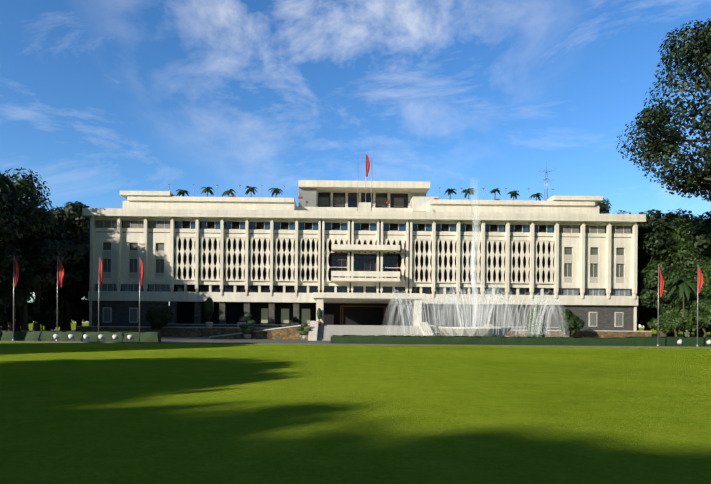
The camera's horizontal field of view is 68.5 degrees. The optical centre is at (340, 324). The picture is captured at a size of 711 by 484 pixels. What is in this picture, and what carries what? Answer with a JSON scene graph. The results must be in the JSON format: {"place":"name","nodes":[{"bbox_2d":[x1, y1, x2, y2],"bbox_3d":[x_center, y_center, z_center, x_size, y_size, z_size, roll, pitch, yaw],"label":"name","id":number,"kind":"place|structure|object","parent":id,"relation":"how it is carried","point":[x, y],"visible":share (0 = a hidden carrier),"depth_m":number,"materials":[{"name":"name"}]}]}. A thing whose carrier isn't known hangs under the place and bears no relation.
{"place":"outdoors","nodes":[
{"label":"outdoors","id":0,"kind":"place"},
{"bbox_2d":[0,322,710,483],"bbox_3d":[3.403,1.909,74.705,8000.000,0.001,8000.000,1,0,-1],"label":"ground","id":1,"kind":"structure","parent":0,"point":[125,413],"depth_m":10.94,"materials":[{"name":"green plant"}]},
{"bbox_2d":[0,324,6,330],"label":"tree","id":2,"kind":"object","parent":1,"relation":"on","point":[4,328],"depth_m":70.87,"materials":[{"name":"green plant"}]},
{"bbox_2d":[0,191,9,226],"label":"tree","id":3,"kind":"object","parent":1,"relation":"on","point":[3,210],"visible":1,"depth_m":49.09,"materials":[{"name":"green plant"}]},
{"bbox_2d":[0,241,23,273],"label":"tree","id":4,"kind":"object","parent":1,"relation":"on","point":[7,257],"visible":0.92,"depth_m":57.12,"materials":[{"name":"green plant"}]},
{"bbox_2d":[0,216,23,245],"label":"tree","id":5,"kind":"object","parent":1,"relation":"on","point":[6,230],"visible":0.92,"depth_m":55.63,"materials":[{"name":"green plant"}]},
{"bbox_2d":[1,190,27,237],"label":"tree","id":6,"kind":"object","parent":1,"relation":"on","point":[16,211],"visible":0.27,"depth_m":61.73,"materials":[{"name":"green plant"}]},
{"bbox_2d":[0,267,41,330],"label":"tree","id":7,"kind":"object","parent":1,"relation":"on","point":[26,285],"visible":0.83,"depth_m":61.30,"materials":[{"name":"green plant"}]},
{"bbox_2d":[0,201,64,330],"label":"tree","id":8,"kind":"object","parent":1,"relation":"on","point":[38,263],"visible":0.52,"depth_m":64.50,"materials":[{"name":"green plant"}]},
{"bbox_2d":[0,167,71,330],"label":"tree","id":9,"kind":"object","parent":1,"relation":"on","point":[25,187],"visible":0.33,"depth_m":66.86,"materials":[{"name":"green plant"}]},
{"bbox_2d":[31,232,87,330],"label":"tree","id":10,"kind":"object","parent":1,"relation":"on","point":[78,259],"visible":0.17,"depth_m":71.96,"materials":[{"name":"green plant"}]},
{"bbox_2d":[37,199,89,330],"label":"tree","id":11,"kind":"object","parent":1,"relation":"on","point":[87,229],"depth_m":93.09,"materials":[{"name":"green plant"}]},
{"bbox_2d":[41,262,89,330],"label":"tree","id":12,"kind":"object","parent":1,"relation":"on","point":[77,290],"visible":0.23,"depth_m":77.60,"materials":[{"name":"green plant"}]},
{"bbox_2d":[47,201,89,331],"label":"tree","id":13,"kind":"object","parent":1,"relation":"on","point":[72,223],"visible":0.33,"depth_m":83.83,"materials":[{"name":"green plant"}]},
{"bbox_2d":[60,236,89,330],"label":"tree","id":14,"kind":"object","parent":1,"relation":"on","point":[63,317],"visible":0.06,"depth_m":81.86,"materials":[{"name":"green plant"}]},
{"bbox_2d":[145,305,173,336],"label":"tree","id":15,"kind":"object","parent":1,"relation":"on","point":[159,316],"visible":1,"depth_m":69.27,"materials":[{"name":"green plant"}]},
{"bbox_2d":[0,172,707,336],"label":"tall palms","id":16,"kind":"object","parent":1,"relation":"on","point":[684,286],"visible":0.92,"depth_m":64.73,"materials":[{"name":"green plant"}]},
{"bbox_2d":[558,309,584,336],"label":"bush","id":17,"kind":"object","parent":1,"relation":"on","point":[575,324],"visible":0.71,"depth_m":69.58,"materials":[{"name":"green plant"}]},
{"bbox_2d":[595,198,635,213],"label":"tree","id":18,"kind":"object","parent":1,"relation":"on","point":[603,206],"depth_m":91.52,"materials":[{"name":"green plant"}]},
{"bbox_2d":[639,307,660,336],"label":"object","id":19,"kind":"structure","parent":1,"relation":"on","point":[642,324],"depth_m":88.52,"materials":[{"name":"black plant"}]},
{"bbox_2d":[637,260,669,336],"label":"tree","id":20,"kind":"object","parent":1,"relation":"on","point":[648,283],"visible":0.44,"depth_m":75.37,"materials":[{"name":"green plant"}]},
{"bbox_2d":[637,209,680,330],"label":"tree","id":21,"kind":"object","parent":1,"relation":"on","point":[652,236],"visible":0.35,"depth_m":77.90,"materials":[{"name":"green plant"}]},
{"bbox_2d":[637,223,685,330],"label":"tree","id":22,"kind":"object","parent":1,"relation":"on","point":[642,266],"visible":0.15,"depth_m":79.73,"materials":[{"name":"green plant"}]},
{"bbox_2d":[616,18,710,201],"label":"tree","id":23,"kind":"object","parent":1,"relation":"on","point":[668,138],"visible":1,"depth_m":62.55,"materials":[{"name":"green plant"}]},
{"bbox_2d":[647,306,701,336],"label":"shrub","id":24,"kind":"object","parent":1,"relation":"on","point":[675,311],"visible":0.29,"depth_m":69.36,"materials":[{"name":"green plant"}]},
{"bbox_2d":[660,313,692,336],"bbox_3d":[40.977,0.440,63.380,3.212,3.816,3.185,1,0,-1],"label":"tree","id":25,"kind":"object","parent":1,"relation":"on","point":[671,320],"visible":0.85,"depth_m":62.80,"materials":[{"name":"green plant"}]},
{"bbox_2d":[660,208,692,336],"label":"tree","id":26,"kind":"object","parent":1,"relation":"on","point":[683,215],"visible":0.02,"depth_m":85.58,"materials":[{"name":"green plant"}]},
{"bbox_2d":[644,221,710,269],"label":"tree","id":27,"kind":"object","parent":1,"relation":"on","point":[681,246],"visible":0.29,"depth_m":76.92,"materials":[{"name":"green plant"}]},
{"bbox_2d":[653,270,703,336],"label":"tree","id":28,"kind":"object","parent":1,"relation":"on","point":[674,299],"visible":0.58,"depth_m":71.42,"materials":[{"name":"green plant"}]},
{"bbox_2d":[659,226,710,336],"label":"tree","id":29,"kind":"object","parent":1,"relation":"on","point":[700,240],"visible":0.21,"depth_m":73.13,"materials":[{"name":"green plant"}]},
{"bbox_2d":[669,251,710,288],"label":"tree","id":30,"kind":"object","parent":1,"relation":"on","point":[688,262],"visible":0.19,"depth_m":72.42,"materials":[{"name":"green plant"}]},
{"bbox_2d":[677,211,710,235],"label":"tree","id":31,"kind":"object","parent":1,"relation":"on","point":[701,220],"visible":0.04,"depth_m":80.75,"materials":[{"name":"green plant"}]},
{"bbox_2d":[683,299,710,336],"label":"tree","id":32,"kind":"object","parent":1,"relation":"on","point":[703,316],"visible":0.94,"depth_m":56.83,"materials":[{"name":"green plant"}]},
{"bbox_2d":[693,261,710,298],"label":"tree","id":33,"kind":"object","parent":1,"relation":"on","point":[706,275],"visible":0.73,"depth_m":67.42,"materials":[{"name":"green plant"}]},
{"bbox_2d":[0,330,710,347],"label":"driveway","id":34,"kind":"structure","parent":0,"point":[194,340],"depth_m":48.53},
{"bbox_2d":[3,310,11,326],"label":"shrub","id":35,"kind":"object","parent":34,"relation":"on","point":[9,316],"visible":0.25,"depth_m":66.89,"materials":[{"name":"green plant"}]},
{"bbox_2d":[6,307,15,321],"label":"shrub","id":36,"kind":"object","parent":34,"relation":"on","point":[11,311],"visible":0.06,"depth_m":72.72,"materials":[{"name":"green plant"}]},
{"bbox_2d":[12,256,18,340],"bbox_3d":[-30.693,-2.444,49.337,0.633,8.110,0.240,1,0,-1],"label":"flag pole","id":37,"kind":"object","parent":34,"relation":"on","point":[17,275],"visible":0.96,"depth_m":49.31,"materials":[{"name":"red fabric"}]},
{"bbox_2d":[10,293,34,330],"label":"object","id":38,"kind":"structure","parent":34,"relation":"on","point":[30,302],"depth_m":84.95,"materials":[{"name":"black plant"}]},
{"bbox_2d":[20,304,61,330],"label":"shrub","id":39,"kind":"object","parent":34,"relation":"on","point":[46,317],"visible":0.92,"depth_m":66.78,"materials":[{"name":"green plant"}]},
{"bbox_2d":[31,291,88,326],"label":"tree","id":40,"kind":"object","parent":34,"relation":"on","point":[46,301],"depth_m":83.90,"materials":[{"name":"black plant"}]},
{"bbox_2d":[56,256,63,340],"bbox_3d":[-26.549,-2.408,49.382,0.722,8.110,0.240,1,0,-1],"label":"flag pole","id":41,"kind":"object","parent":34,"relation":"on","point":[61,273],"visible":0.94,"depth_m":49.36,"materials":[{"name":"red fabric"}]},
{"bbox_2d":[60,295,88,322],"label":"tree","id":42,"kind":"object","parent":34,"relation":"on","point":[80,310],"depth_m":81.99,"materials":[{"name":"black plant"}]},
{"bbox_2d":[0,330,160,341],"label":"hedge","id":43,"kind":"object","parent":34,"relation":"on","point":[63,336],"visible":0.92,"depth_m":50.83,"materials":[{"name":"green plant"}]},
{"bbox_2d":[98,257,102,340],"bbox_3d":[-22.788,-2.375,49.422,0.444,8.110,0.240,1,0,-1],"label":"flag pole","id":44,"kind":"object","parent":34,"relation":"on","point":[100,273],"visible":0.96,"depth_m":49.39,"materials":[{"name":"red fabric"}]},
{"bbox_2d":[138,257,143,341],"bbox_3d":[-18.922,-2.341,49.463,0.478,8.110,0.240,1,0,-1],"label":"flag pole","id":45,"kind":"object","parent":34,"relation":"on","point":[141,274],"visible":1,"depth_m":49.44,"materials":[{"name":"red fabric"}]},
{"bbox_2d":[203,297,213,326],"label":"potted plant","id":46,"kind":"object","parent":34,"relation":"on","point":[208,308],"visible":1,"depth_m":70.48,"materials":[{"name":"green plant"}]},
{"bbox_2d":[239,313,255,338],"bbox_3d":[-11.283,0.226,63.029,2.184,3.110,1.422,1,0,-1],"label":"topiary","id":47,"kind":"object","parent":34,"relation":"on","point":[247,330],"visible":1,"depth_m":62.78,"materials":[{"name":"green plant"}]},
{"bbox_2d":[296,323,311,339],"bbox_3d":[-4.322,0.836,62.036,2.004,2.010,1.292,1,0,-1],"label":"topiary","id":48,"kind":"object","parent":34,"relation":"on","point":[304,333],"visible":0.92,"depth_m":61.75,"materials":[{"name":"green plant"}]},
{"bbox_2d":[76,172,651,340],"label":"palace","id":49,"kind":"structure","parent":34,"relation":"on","point":[348,257],"depth_m":75.28,"materials":[{"name":"white concrete"}]},
{"bbox_2d":[175,186,542,200],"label":"palm trees","id":50,"kind":"object","parent":49,"relation":"on","point":[514,193],"visible":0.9,"depth_m":86.81,"materials":[{"name":"green plant"}]},
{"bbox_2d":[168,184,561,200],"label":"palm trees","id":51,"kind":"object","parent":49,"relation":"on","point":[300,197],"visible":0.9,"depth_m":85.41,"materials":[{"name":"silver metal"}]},
{"bbox_2d":[366,154,369,176],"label":"roof flag","id":52,"kind":"object","parent":49,"relation":"attached to","point":[367,164],"visible":0.96,"depth_m":74.97,"materials":[{"name":"red fabric"}]},
{"bbox_2d":[537,165,553,200],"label":"roof antenna","id":53,"kind":"object","parent":49,"relation":"on","point":[546,171],"visible":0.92,"depth_m":88.13,"materials":[{"name":"silver metal"}]},
{"bbox_3d":[-2.672,-0.169,64.739,0.553,0.450,0.553,0,0,-1],"label":"potted tree","id":54,"kind":"object","parent":49,"relation":"on","visible":0},
{"bbox_2d":[317,308,321,320],"bbox_3d":[-2.620,-0.979,64.724,0.681,2.170,0.592,0,0,35],"label":"potted plant","id":55,"kind":"object","parent":54,"relation":"in","point":[319,314],"visible":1,"depth_m":64.55,"materials":[{"name":"green plant"}]},
{"bbox_2d":[432,324,440,335],"bbox_3d":[11.004,0.988,59.572,1.037,1.975,0.988,0,0,-18],"label":"topiary","id":56,"kind":"object","parent":34,"relation":"on","point":[436,331],"depth_m":59.26,"materials":[{"name":"green plant"}]},
{"bbox_2d":[438,327,510,336],"bbox_3d":[14.119,1.142,55.319,20.800,1.720,10.600,1,0,-1],"label":"fountain basin","id":57,"kind":"object","parent":34,"relation":"on","point":[466,331],"depth_m":52.30,"materials":[{"name":"stone"}]},
{"bbox_2d":[383,177,569,336],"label":"fountain water","id":58,"kind":"structure","parent":57,"relation":"on","point":[475,303],"depth_m":54.98,"materials":[{"name":"white liquid"}]},
{"bbox_2d":[330,335,643,345],"bbox_3d":[13.734,1.539,49.214,29.427,0.919,1.139,1,0,-1],"label":"hedge","id":59,"kind":"object","parent":34,"relation":"on","point":[476,340],"visible":0.94,"depth_m":48.76,"materials":[{"name":"green plant"}]},
{"bbox_2d":[525,308,546,336],"bbox_3d":[23.173,0.044,61.883,2.490,4.075,2.150,1,0,-1],"label":"topiary","id":60,"kind":"object","parent":34,"relation":"on","point":[541,322],"visible":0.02,"depth_m":61.28,"materials":[{"name":"green plant"}]},
{"bbox_2d":[638,287,661,323],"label":"tree","id":61,"kind":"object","parent":34,"relation":"on","point":[648,314],"depth_m":82.32,"materials":[{"name":"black plant"}]},
{"bbox_2d":[657,264,663,345],"bbox_3d":[30.588,-1.809,49.995,0.610,7.910,0.240,1,0,-1],"label":"flag pole","id":62,"kind":"object","parent":34,"relation":"on","point":[661,284],"visible":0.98,"depth_m":49.97,"materials":[{"name":"red fabric"}]},
{"bbox_2d":[626,336,710,346],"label":"hedge","id":63,"kind":"object","parent":34,"relation":"on","point":[670,341],"visible":0.75,"depth_m":51.45,"materials":[{"name":"green plant"}]},
{"bbox_2d":[654,310,710,336],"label":"shrub","id":64,"kind":"object","parent":34,"relation":"on","point":[707,329],"visible":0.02,"depth_m":77.43,"materials":[{"name":"green plant"}]},
{"bbox_2d":[696,265,702,346],"bbox_3d":[34.379,-1.776,50.036,0.591,7.910,0.240,1,0,-1],"label":"flag pole","id":65,"kind":"object","parent":34,"relation":"on","point":[700,282],"visible":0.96,"depth_m":50.02,"materials":[{"name":"red fabric"}]},
{"bbox_2d":[0,0,710,326],"label":"sky","id":66,"kind":"structure","parent":0,"point":[100,99],"materials":[{"name":"blue"}]}
]}

